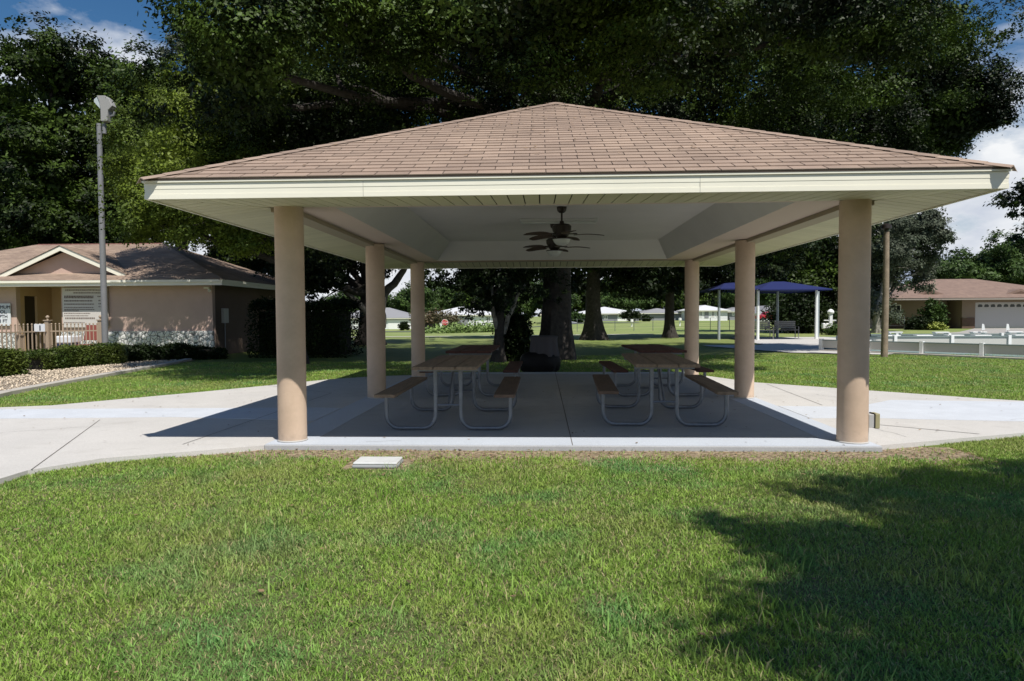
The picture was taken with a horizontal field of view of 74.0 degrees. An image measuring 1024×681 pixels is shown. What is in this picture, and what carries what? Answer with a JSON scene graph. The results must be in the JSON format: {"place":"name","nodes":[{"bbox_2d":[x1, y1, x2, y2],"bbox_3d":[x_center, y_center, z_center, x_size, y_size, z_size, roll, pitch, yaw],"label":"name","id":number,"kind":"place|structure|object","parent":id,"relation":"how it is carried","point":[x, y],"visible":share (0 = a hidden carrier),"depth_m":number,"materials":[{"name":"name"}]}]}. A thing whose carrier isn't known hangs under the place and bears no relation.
{"place":"outdoors","nodes":[
{"label":"outdoors","id":0,"kind":"place"},
{"bbox_2d":[0,375,410,482],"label":"path","id":1,"kind":"structure","parent":0,"point":[23,451],"depth_m":8.21,"materials":[{"name":"concrete"}]},
{"bbox_2d":[0,361,411,406],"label":"grass","id":2,"kind":"structure","parent":0,"point":[113,389],"depth_m":14.96,"materials":[{"name":"green plant"}]},
{"bbox_2d":[354,322,638,331],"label":"road","id":3,"kind":"structure","parent":0,"point":[534,326],"depth_m":112.88,"materials":[{"name":"grey asphalt"}]},
{"bbox_2d":[394,334,627,336],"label":"path","id":4,"kind":"structure","parent":0,"point":[493,335],"depth_m":46.73,"materials":[{"name":"concrete"}]},
{"bbox_2d":[0,316,1023,680],"bbox_3d":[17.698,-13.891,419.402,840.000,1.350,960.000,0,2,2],"label":"ground","id":5,"kind":"structure","parent":0,"point":[442,344],"depth_m":4.09,"materials":[{"name":"green plant"}]},
{"bbox_2d":[0,2,150,250],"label":"broadleaf tree","id":6,"kind":"object","parent":5,"relation":"on","point":[34,162],"visible":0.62,"depth_m":36.47,"materials":[{"name":"green plant"}]},
{"bbox_2d":[0,359,191,390],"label":"gravel bed","id":7,"kind":"object","parent":5,"relation":"on","point":[19,382],"visible":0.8,"depth_m":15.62,"materials":[{"name":"beige gravel"}]},
{"bbox_2d":[0,347,31,376],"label":"clipped hedge","id":8,"kind":"object","parent":7,"relation":"on","point":[13,361],"visible":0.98,"depth_m":16.30,"materials":[{"name":"green plant"}]},
{"bbox_2d":[0,315,101,350],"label":"picket fence","id":9,"kind":"object","parent":7,"relation":"on","point":[47,336],"visible":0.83,"depth_m":20.25,"materials":[{"name":"beige wood"}]},
{"bbox_2d":[34,324,44,331],"bbox_3d":[-13.784,-0.372,19.823,0.320,0.220,0.021,0,2,2],"label":"fence notice","id":10,"kind":"object","parent":9,"relation":"attached to","point":[39,327],"visible":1,"depth_m":19.82,"materials":[{"name":"white paper"}]},
{"bbox_2d":[56,336,80,345],"bbox_3d":[-14.483,0.250,22.205,0.540,0.810,0.500,0,2,2],"label":"storage bin","id":11,"kind":"object","parent":7,"relation":"on","point":[65,340],"visible":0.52,"depth_m":21.96,"materials":[{"name":"white plastic"}]},
{"bbox_2d":[23,341,129,369],"bbox_3d":[-12.380,0.415,19.170,1.258,0.726,2.935,0,2,16],"label":"clipped hedge","id":12,"kind":"object","parent":7,"relation":"on","point":[67,356],"visible":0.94,"depth_m":18.89,"materials":[{"name":"green plant"}]},
{"bbox_2d":[76,325,96,345],"bbox_3d":[-13.987,0.067,22.430,0.486,1.155,0.545,0,2,2],"label":"garden chair","id":13,"kind":"object","parent":7,"relation":"on","point":[91,332],"visible":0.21,"depth_m":22.59,"materials":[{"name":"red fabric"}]},
{"bbox_2d":[94,95,115,344],"bbox_3d":[-12.260,-3.318,20.623,0.677,8.058,0.300,0,2,2],"label":"light pole","id":14,"kind":"object","parent":7,"relation":"on","point":[106,106],"visible":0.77,"depth_m":20.55,"materials":[{"name":"grey metal"}]},
{"bbox_2d":[112,340,131,361],"bbox_3d":[-12.131,0.344,20.897,0.794,0.723,0.680,-1,2,-20],"label":"flowering shrub","id":15,"kind":"object","parent":7,"relation":"on","point":[125,347],"visible":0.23,"depth_m":20.83,"materials":[{"name":"green plant"}]},
{"bbox_2d":[0,358,191,397],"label":"kerb","id":16,"kind":"structure","parent":5,"relation":"on","point":[10,392],"depth_m":15.05,"materials":[{"name":"concrete"}]},
{"bbox_2d":[14,21,189,249],"bbox_3d":[-21.924,-9.342,41.500,12.506,18.949,11.801,0,2,2],"label":"broadleaf tree","id":17,"kind":"object","parent":5,"relation":"on","point":[84,146],"visible":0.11,"depth_m":38.54,"materials":[{"name":"green plant"}]},
{"bbox_2d":[0,243,309,353],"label":"pool house","id":18,"kind":"structure","parent":5,"relation":"on","point":[158,294],"depth_m":24.64,"materials":[{"name":"beige paint"}]},
{"bbox_2d":[0,303,10,325],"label":"pool sign","id":19,"kind":"object","parent":18,"relation":"attached to","point":[5,313],"visible":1,"depth_m":24.59,"materials":[{"name":"white"}]},
{"bbox_2d":[24,296,35,350],"bbox_3d":[-18.044,-0.550,25.390,0.090,2.205,0.610,0,2,2],"label":"door","id":20,"kind":"structure","parent":18,"relation":"in","point":[29,300],"depth_m":25.45,"materials":[{"name":"grey"}]},
{"bbox_2d":[62,287,108,326],"bbox_3d":[-15.361,-1.189,24.463,1.662,1.426,0.055,0,2,2],"label":"rules board","id":21,"kind":"object","parent":18,"relation":"attached to","point":[81,305],"visible":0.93,"depth_m":24.44,"materials":[{"name":"grey"}]},
{"bbox_2d":[125,342,228,361],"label":"foundation shrubs","id":22,"kind":"object","parent":5,"relation":"on","point":[170,351],"visible":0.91,"depth_m":22.03,"materials":[{"name":"green plant"}]},
{"bbox_2d":[154,10,210,95],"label":"pine tree","id":23,"kind":"object","parent":5,"relation":"on","point":[176,43],"visible":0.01,"depth_m":41.88,"materials":[{"name":"green plant"}]},
{"bbox_2d":[77,47,363,363],"bbox_3d":[-9.420,-4.344,22.250,9.456,10.219,14.350,-1,2,-19],"label":"live oak","id":24,"kind":"object","parent":5,"relation":"on","point":[147,151],"visible":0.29,"depth_m":17.15,"materials":[{"name":"green plant"}]},
{"bbox_2d":[166,223,340,275],"bbox_3d":[-13.248,-5.356,36.615,10.925,11.264,8.706,0,2,2],"label":"broadleaf tree","id":25,"kind":"object","parent":5,"relation":"on","point":[256,264],"visible":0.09,"depth_m":35.03,"materials":[{"name":"green plant"}]},
{"bbox_2d":[174,75,406,345],"bbox_3d":[-9.243,-7.233,32.967,14.797,15.146,11.793,0,2,2],"label":"live oak","id":26,"kind":"object","parent":5,"relation":"on","point":[330,273],"visible":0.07,"depth_m":31.01,"materials":[{"name":"green plant"}]},
{"bbox_2d":[244,293,364,357],"bbox_3d":[-7.236,-0.538,23.918,3.886,2.255,2.353,0,2,2],"label":"tall dark hedge","id":27,"kind":"object","parent":5,"relation":"on","point":[329,332],"visible":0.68,"depth_m":23.13,"materials":[{"name":"green plant"}]},
{"bbox_2d":[319,292,359,311],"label":"tree","id":28,"kind":"object","parent":5,"relation":"on","point":[340,294],"visible":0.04,"depth_m":158.37,"materials":[{"name":"green plant"}]},
{"bbox_2d":[352,457,403,468],"bbox_3d":[-1.273,1.160,6.468,0.430,0.055,0.300,0,2,2],"label":"utility box","id":29,"kind":"object","parent":5,"relation":"on","point":[369,462],"visible":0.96,"depth_m":6.34,"materials":[{"name":"grey"}]},
{"bbox_2d":[351,308,410,328],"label":"house","id":30,"kind":"structure","parent":5,"relation":"on","point":[395,318],"depth_m":137.16,"materials":[{"name":"white"}]},
{"bbox_2d":[388,320,409,328],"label":"garage door","id":31,"kind":"structure","parent":30,"relation":"in","point":[392,324],"depth_m":137.02,"materials":[{"name":"white paint"}]},
{"bbox_2d":[397,321,410,329],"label":"topiary shrub","id":32,"kind":"object","parent":5,"relation":"on","point":[404,325],"visible":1,"depth_m":124.72,"materials":[{"name":"green plant"}]},
{"bbox_2d":[386,280,439,312],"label":"tree","id":33,"kind":"object","parent":5,"relation":"on","point":[401,301],"visible":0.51,"depth_m":163.84,"materials":[{"name":"green plant"}]},
{"bbox_2d":[408,305,465,327],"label":"russet shrub","id":34,"kind":"object","parent":5,"relation":"on","point":[434,317],"visible":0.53,"depth_m":124.77,"materials":[{"name":"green plant"}]},
{"bbox_2d":[424,278,467,311],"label":"tree","id":35,"kind":"object","parent":5,"relation":"on","point":[443,297],"visible":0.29,"depth_m":169.93,"materials":[{"name":"green plant"}]},
{"bbox_2d":[425,324,472,333],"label":"weedy mound","id":36,"kind":"object","parent":5,"relation":"on","point":[432,330],"visible":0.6,"depth_m":73.17,"materials":[{"name":"green plant"}]},
{"bbox_2d":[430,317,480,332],"bbox_3d":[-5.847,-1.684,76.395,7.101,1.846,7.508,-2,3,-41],"label":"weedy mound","id":37,"kind":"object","parent":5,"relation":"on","point":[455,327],"visible":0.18,"depth_m":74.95,"materials":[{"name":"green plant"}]},
{"bbox_2d":[435,314,494,332],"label":"weedy mound","id":38,"kind":"object","parent":5,"relation":"on","point":[482,328],"visible":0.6,"depth_m":73.70,"materials":[{"name":"green plant"}]},
{"bbox_2d":[443,307,492,326],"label":"house","id":39,"kind":"structure","parent":5,"relation":"on","point":[476,317],"depth_m":138.38,"materials":[{"name":"white"}]},
{"bbox_2d":[448,316,467,324],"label":"garage door","id":40,"kind":"structure","parent":39,"relation":"in","point":[466,320],"depth_m":138.40,"materials":[{"name":"grey"}]},
{"bbox_2d":[446,291,490,311],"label":"tree","id":41,"kind":"object","parent":5,"relation":"on","point":[467,297],"visible":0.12,"depth_m":158.29,"materials":[{"name":"green plant"}]},
{"bbox_2d":[424,268,579,362],"bbox_3d":[-0.379,-1.088,20.369,5.007,3.720,3.478,-1,2,-18],"label":"forked tree","id":42,"kind":"object","parent":5,"relation":"on","point":[487,285],"visible":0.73,"depth_m":20.07,"materials":[{"name":"green plant"}]},
{"bbox_2d":[490,310,534,360],"bbox_3d":[0.085,-0.174,20.779,1.525,1.746,1.426,0,2,2],"label":"dark shrub","id":43,"kind":"object","parent":5,"relation":"on","point":[519,332],"visible":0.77,"depth_m":20.52,"materials":[{"name":"green plant"}]},
{"bbox_2d":[15,377,1010,672],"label":"fallen leaves","id":44,"kind":"object","parent":5,"relation":"on","point":[593,457],"visible":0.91,"depth_m":6.71,"materials":[{"name":"brown plant"}]},
{"bbox_2d":[499,280,541,319],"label":"tree","id":45,"kind":"object","parent":5,"relation":"on","point":[532,307],"visible":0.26,"depth_m":166.49,"materials":[{"name":"green plant"}]},
{"bbox_2d":[81,0,988,359],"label":"live oak","id":46,"kind":"object","parent":5,"relation":"on","point":[695,60],"visible":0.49,"depth_m":14.25,"materials":[{"name":"green plant"}]},
{"bbox_2d":[520,335,560,371],"bbox_3d":[0.691,0.329,16.761,1.028,0.905,0.713,0,2,2],"label":"covered grill","id":47,"kind":"object","parent":5,"relation":"on","point":[542,355],"visible":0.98,"depth_m":16.50,"materials":[{"name":"black fabric"}]},
{"bbox_2d":[533,280,582,311],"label":"tree","id":48,"kind":"object","parent":5,"relation":"on","point":[574,296],"visible":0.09,"depth_m":161.36,"materials":[{"name":"green plant"}]},
{"bbox_2d":[264,374,881,451],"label":"pavilion floor","id":49,"kind":"structure","parent":5,"relation":"on","point":[535,405],"depth_m":8.90,"materials":[{"name":"concrete"}]},
{"bbox_2d":[374,355,520,429],"bbox_3d":[-0.724,0.644,8.849,1.610,0.778,2.248,0,2,2],"label":"picnic table","id":50,"kind":"object","parent":49,"relation":"on","point":[506,388],"visible":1,"depth_m":8.08,"materials":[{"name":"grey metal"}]},
{"bbox_2d":[419,345,522,395],"bbox_3d":[-0.654,0.518,12.165,1.610,0.778,2.244,0,2,3],"label":"picnic table","id":51,"kind":"object","parent":49,"relation":"on","point":[513,367],"visible":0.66,"depth_m":11.41,"materials":[{"name":"brown wood"}]},
{"bbox_2d":[265,372,879,445],"bbox_3d":[0.771,0.924,11.632,6.426,0.004,9.056,0,2,2],"label":"floor border","id":52,"kind":"object","parent":49,"relation":"on","point":[825,434],"visible":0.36,"depth_m":7.45,"materials":[{"name":"paint"}]},
{"bbox_2d":[136,102,1016,443],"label":"pavilion","id":53,"kind":"structure","parent":49,"relation":"on","point":[422,198],"depth_m":7.26,"materials":[{"name":"beige paint"}]},
{"bbox_2d":[234,103,849,164],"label":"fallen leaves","id":54,"kind":"object","parent":53,"relation":"on","point":[532,129],"visible":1,"depth_m":8.06,"materials":[{"name":"brown plant"}]},
{"bbox_2d":[523,224,587,255],"bbox_3d":[0.760,-1.697,11.470,1.109,0.545,1.166,0,2,5],"label":"ceiling fan","id":55,"kind":"object","parent":53,"relation":"hanging from","point":[553,247],"visible":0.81,"depth_m":11.40,"materials":[{"name":"brown metal"}]},
{"bbox_2d":[520,218,597,223],"bbox_3d":[0.746,-1.909,10.863,1.240,0.074,0.120,0,2,2],"label":"strip light","id":56,"kind":"object","parent":53,"relation":"attached to","point":[558,220],"visible":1,"depth_m":10.81,"materials":[{"name":"metal"}]},
{"bbox_2d":[524,206,603,245],"bbox_3d":[0.754,-1.629,9.667,1.109,0.545,1.166,0,2,8],"label":"ceiling fan","id":57,"kind":"object","parent":53,"relation":"hanging from","point":[561,230],"visible":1,"depth_m":9.60,"materials":[{"name":"brown metal"}]},
{"bbox_2d":[599,344,713,395],"bbox_3d":[2.463,0.506,12.035,1.610,0.778,2.248,0,2,1],"label":"picnic table","id":58,"kind":"object","parent":49,"relation":"on","point":[614,368],"visible":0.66,"depth_m":11.25,"materials":[{"name":"brown wood"}]},
{"bbox_2d":[593,353,738,426],"bbox_3d":[1.916,0.623,9.037,1.610,0.778,2.242,0,2,5],"label":"picnic table","id":59,"kind":"object","parent":49,"relation":"on","point":[604,384],"visible":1,"depth_m":8.30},
{"bbox_2d":[571,311,584,322],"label":"young palm shrub","id":60,"kind":"object","parent":5,"relation":"on","point":[577,317],"visible":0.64,"depth_m":118.42,"materials":[{"name":"green plant"}]},
{"bbox_2d":[572,273,607,312],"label":"tree","id":61,"kind":"object","parent":5,"relation":"on","point":[582,307],"visible":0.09,"depth_m":169.45,"materials":[{"name":"green plant"}]},
{"bbox_2d":[532,267,684,339],"bbox_3d":[4.099,-5.142,38.854,16.676,10.420,10.961,0,2,2],"label":"live oak","id":62,"kind":"object","parent":5,"relation":"on","point":[593,326],"visible":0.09,"depth_m":37.59,"materials":[{"name":"green plant"}]},
{"bbox_2d":[578,307,641,320],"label":"house","id":63,"kind":"structure","parent":5,"relation":"on","point":[608,314],"depth_m":139.22,"materials":[{"name":"grey"}]},
{"bbox_2d":[600,279,647,310],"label":"tree","id":64,"kind":"object","parent":5,"relation":"on","point":[610,301],"visible":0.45,"depth_m":154.70,"materials":[{"name":"green plant"}]},
{"bbox_2d":[617,309,642,320],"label":"round shrub","id":65,"kind":"object","parent":5,"relation":"on","point":[628,314],"visible":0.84,"depth_m":132.25,"materials":[{"name":"green plant"}]},
{"bbox_2d":[642,314,653,320],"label":"round shrub","id":66,"kind":"object","parent":5,"relation":"on","point":[646,316],"visible":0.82,"depth_m":130.53,"materials":[{"name":"green plant"}]},
{"bbox_2d":[635,286,665,310],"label":"tree","id":67,"kind":"object","parent":5,"relation":"on","point":[653,303],"visible":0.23,"depth_m":164.15,"materials":[{"name":"green plant"}]},
{"bbox_2d":[639,308,681,320],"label":"house","id":68,"kind":"structure","parent":5,"relation":"on","point":[657,313],"depth_m":148.69,"materials":[{"name":"grey"}]},
{"bbox_2d":[656,277,717,310],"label":"tree","id":69,"kind":"object","parent":5,"relation":"on","point":[708,299],"visible":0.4,"depth_m":159.74,"materials":[{"name":"green plant"}]},
{"bbox_2d":[677,305,730,320],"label":"house","id":70,"kind":"structure","parent":5,"relation":"on","point":[706,313],"depth_m":138.32,"materials":[{"name":"white"}]},
{"bbox_2d":[602,241,821,337],"bbox_3d":[11.287,-4.832,40.980,13.310,9.548,8.866,-1,2,-8],"label":"live oak","id":71,"kind":"object","parent":5,"relation":"on","point":[710,275],"visible":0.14,"depth_m":39.73,"materials":[{"name":"green plant"}]},
{"bbox_2d":[713,282,730,308],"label":"tree","id":72,"kind":"object","parent":5,"relation":"on","point":[723,305],"visible":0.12,"depth_m":165.26,"materials":[{"name":"green plant"}]},
{"bbox_2d":[699,283,758,339],"bbox_3d":[12.829,-1.725,39.107,3.040,3.210,5.300,0,2,2],"label":"shade canopy","id":73,"kind":"object","parent":5,"relation":"on","point":[729,287],"visible":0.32,"depth_m":37.16,"materials":[{"name":"blue fabric"}]},
{"bbox_2d":[437,353,1023,400],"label":"grass","id":74,"kind":"structure","parent":5,"relation":"on","point":[941,378],"depth_m":16.20,"materials":[{"name":"green plant"}]},
{"bbox_2d":[727,307,734,319],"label":"house","id":75,"kind":"structure","parent":5,"relation":"on","point":[731,314],"depth_m":148.03,"materials":[{"name":"grey paint"}]},
{"bbox_2d":[572,317,904,330],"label":"wire fence","id":76,"kind":"object","parent":5,"relation":"on","point":[710,326],"visible":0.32,"depth_m":57.43,"materials":[{"name":"grey metal"}]},
{"bbox_2d":[720,277,791,307],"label":"tree","id":77,"kind":"object","parent":5,"relation":"on","point":[765,299],"visible":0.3,"depth_m":155.32,"materials":[{"name":"green plant"}]},
{"bbox_2d":[755,312,766,320],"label":"parked car","id":78,"kind":"object","parent":5,"relation":"on","point":[761,318],"visible":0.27,"depth_m":101.59,"materials":[{"name":"red paint"}]},
{"bbox_2d":[755,306,772,320],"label":"house","id":79,"kind":"structure","parent":5,"relation":"on","point":[761,308],"depth_m":127.79,"materials":[{"name":"white"}]},
{"bbox_2d":[759,292,837,332],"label":"round shrub","id":80,"kind":"object","parent":5,"relation":"on","point":[800,311],"visible":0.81,"depth_m":48.13,"materials":[{"name":"green plant"}]},
{"bbox_2d":[722,225,895,330],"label":"background tree","id":81,"kind":"object","parent":5,"relation":"on","point":[820,268],"visible":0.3,"depth_m":50.05,"materials":[{"name":"green plant"}]},
{"bbox_2d":[821,309,835,330],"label":"mailbox","id":82,"kind":"object","parent":5,"relation":"on","point":[830,312],"visible":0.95,"depth_m":45.03,"materials":[{"name":"white paint"}]},
{"bbox_2d":[821,323,837,334],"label":"shrub","id":83,"kind":"object","parent":5,"relation":"on","point":[833,329],"visible":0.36,"depth_m":43.95,"materials":[{"name":"green plant"}]},
{"bbox_2d":[881,223,891,356],"bbox_3d":[11.960,-1.588,21.771,0.320,4.301,0.320,0,2,2],"label":"wooden pole","id":84,"kind":"object","parent":5,"relation":"on","point":[885,227],"visible":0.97,"depth_m":21.71,"materials":[{"name":"brown wood"}]},
{"bbox_2d":[752,0,1023,335],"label":"live oak","id":85,"kind":"object","parent":5,"relation":"on","point":[952,107],"visible":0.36,"depth_m":21.71,"materials":[{"name":"green plant"}]},
{"bbox_2d":[832,206,957,332],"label":"moss hung oak","id":86,"kind":"object","parent":5,"relation":"on","point":[908,234],"visible":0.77,"depth_m":47.79,"materials":[{"name":"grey plant"}]},
{"bbox_2d":[900,313,938,329],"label":"leafy shrub","id":87,"kind":"object","parent":5,"relation":"on","point":[917,323],"visible":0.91,"depth_m":55.71,"materials":[{"name":"green plant"}]},
{"bbox_2d":[819,339,1023,355],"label":"board rail","id":88,"kind":"object","parent":5,"relation":"on","point":[982,349],"visible":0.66,"depth_m":22.20,"materials":[{"name":"white paint"}]},
{"bbox_2d":[820,349,1023,359],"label":"kerb","id":89,"kind":"structure","parent":5,"relation":"on","point":[965,356],"depth_m":21.77,"materials":[{"name":"concrete"}]},
{"bbox_2d":[826,337,1023,356],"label":"court","id":90,"kind":"object","parent":5,"relation":"on","point":[943,352],"visible":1,"depth_m":23.29,"materials":[{"name":"grey concrete"}]},
{"bbox_2d":[836,335,1023,348],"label":"board rail","id":91,"kind":"object","parent":90,"relation":"on","point":[1011,339],"visible":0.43,"depth_m":26.28,"materials":[{"name":"white paint"}]},
{"bbox_2d":[871,333,1023,335],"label":"board rail","id":92,"kind":"object","parent":90,"relation":"on","point":[998,334],"visible":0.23,"depth_m":30.66,"materials":[{"name":"white paint"}]},
{"bbox_2d":[834,279,1023,328],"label":"bungalow","id":93,"kind":"object","parent":5,"relation":"on","point":[969,304],"visible":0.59,"depth_m":59.36,"materials":[{"name":"brown"}]},
{"bbox_2d":[975,302,1023,327],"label":"garage door","id":94,"kind":"structure","parent":93,"relation":"in","point":[998,314],"depth_m":59.29,"materials":[{"name":"grey metal"}]},
{"bbox_2d":[917,297,948,324],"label":"leafy shrub","id":95,"kind":"object","parent":5,"relation":"on","point":[935,310],"visible":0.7,"depth_m":56.58,"materials":[{"name":"green plant"}]},
{"bbox_2d":[926,321,948,329],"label":"yellow shrub","id":96,"kind":"object","parent":5,"relation":"on","point":[939,326],"visible":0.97,"depth_m":54.80,"materials":[{"name":"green plant"}]},
{"bbox_2d":[929,227,1023,284],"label":"background tree","id":97,"kind":"object","parent":5,"relation":"on","point":[996,263],"visible":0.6,"depth_m":79.48,"materials":[{"name":"green plant"}]},
{"bbox_2d":[982,177,1023,255],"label":"background tree","id":98,"kind":"object","parent":5,"relation":"on","point":[1013,203],"visible":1,"depth_m":37.84,"materials":[{"name":"green plant"}]},
{"bbox_2d":[0,0,1023,316],"label":"sky","id":99,"kind":"structure","parent":0,"point":[971,221],"materials":[{"name":"blue"}]},
{"bbox_2d":[705,337,889,353],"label":"canopy path","id":100,"kind":"structure","parent":0,"point":[798,345],"depth_m":29.77,"materials":[{"name":"concrete"}]},
{"bbox_2d":[755,321,773,338],"bbox_3d":[13.535,-0.569,36.883,1.150,0.940,0.560,0,2,2],"label":"park bench","id":101,"kind":"object","parent":100,"relation":"on","point":[764,324],"visible":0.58,"depth_m":37.10,"materials":[{"name":"grey metal"}]},
{"bbox_2d":[731,281,831,339],"bbox_3d":[15.404,-1.686,37.848,4.911,3.200,5.400,0,2,2],"label":"shade canopy","id":102,"kind":"object","parent":100,"relation":"on","point":[777,288],"visible":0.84,"depth_m":36.81,"materials":[{"name":"blue fabric"}]},
{"bbox_2d":[774,321,798,337],"bbox_3d":[15.312,-0.617,37.908,1.200,0.940,0.560,0,2,2],"label":"park bench","id":103,"kind":"object","parent":100,"relation":"on","point":[779,324],"visible":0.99,"depth_m":38.14,"materials":[{"name":"grey metal"}]},
{"bbox_2d":[706,376,1023,449],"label":"path","id":104,"kind":"structure","parent":0,"point":[912,436],"depth_m":8.49,"materials":[{"name":"concrete"}]},
{"bbox_2d":[27,372,976,468],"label":"path joints","id":105,"kind":"object","parent":104,"relation":"on","point":[468,385],"visible":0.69,"depth_m":8.37,"materials":[{"name":"grey"}]},
{"bbox_2d":[0,400,1023,420],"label":"path coating","id":106,"kind":"object","parent":104,"relation":"on","point":[963,410],"visible":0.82,"depth_m":9.61,"materials":[{"name":"concrete"}]},
{"bbox_2d":[937,328,1023,333],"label":"driveway","id":107,"kind":"structure","parent":0,"point":[995,330],"depth_m":51.62,"materials":[{"name":"grey concrete"}]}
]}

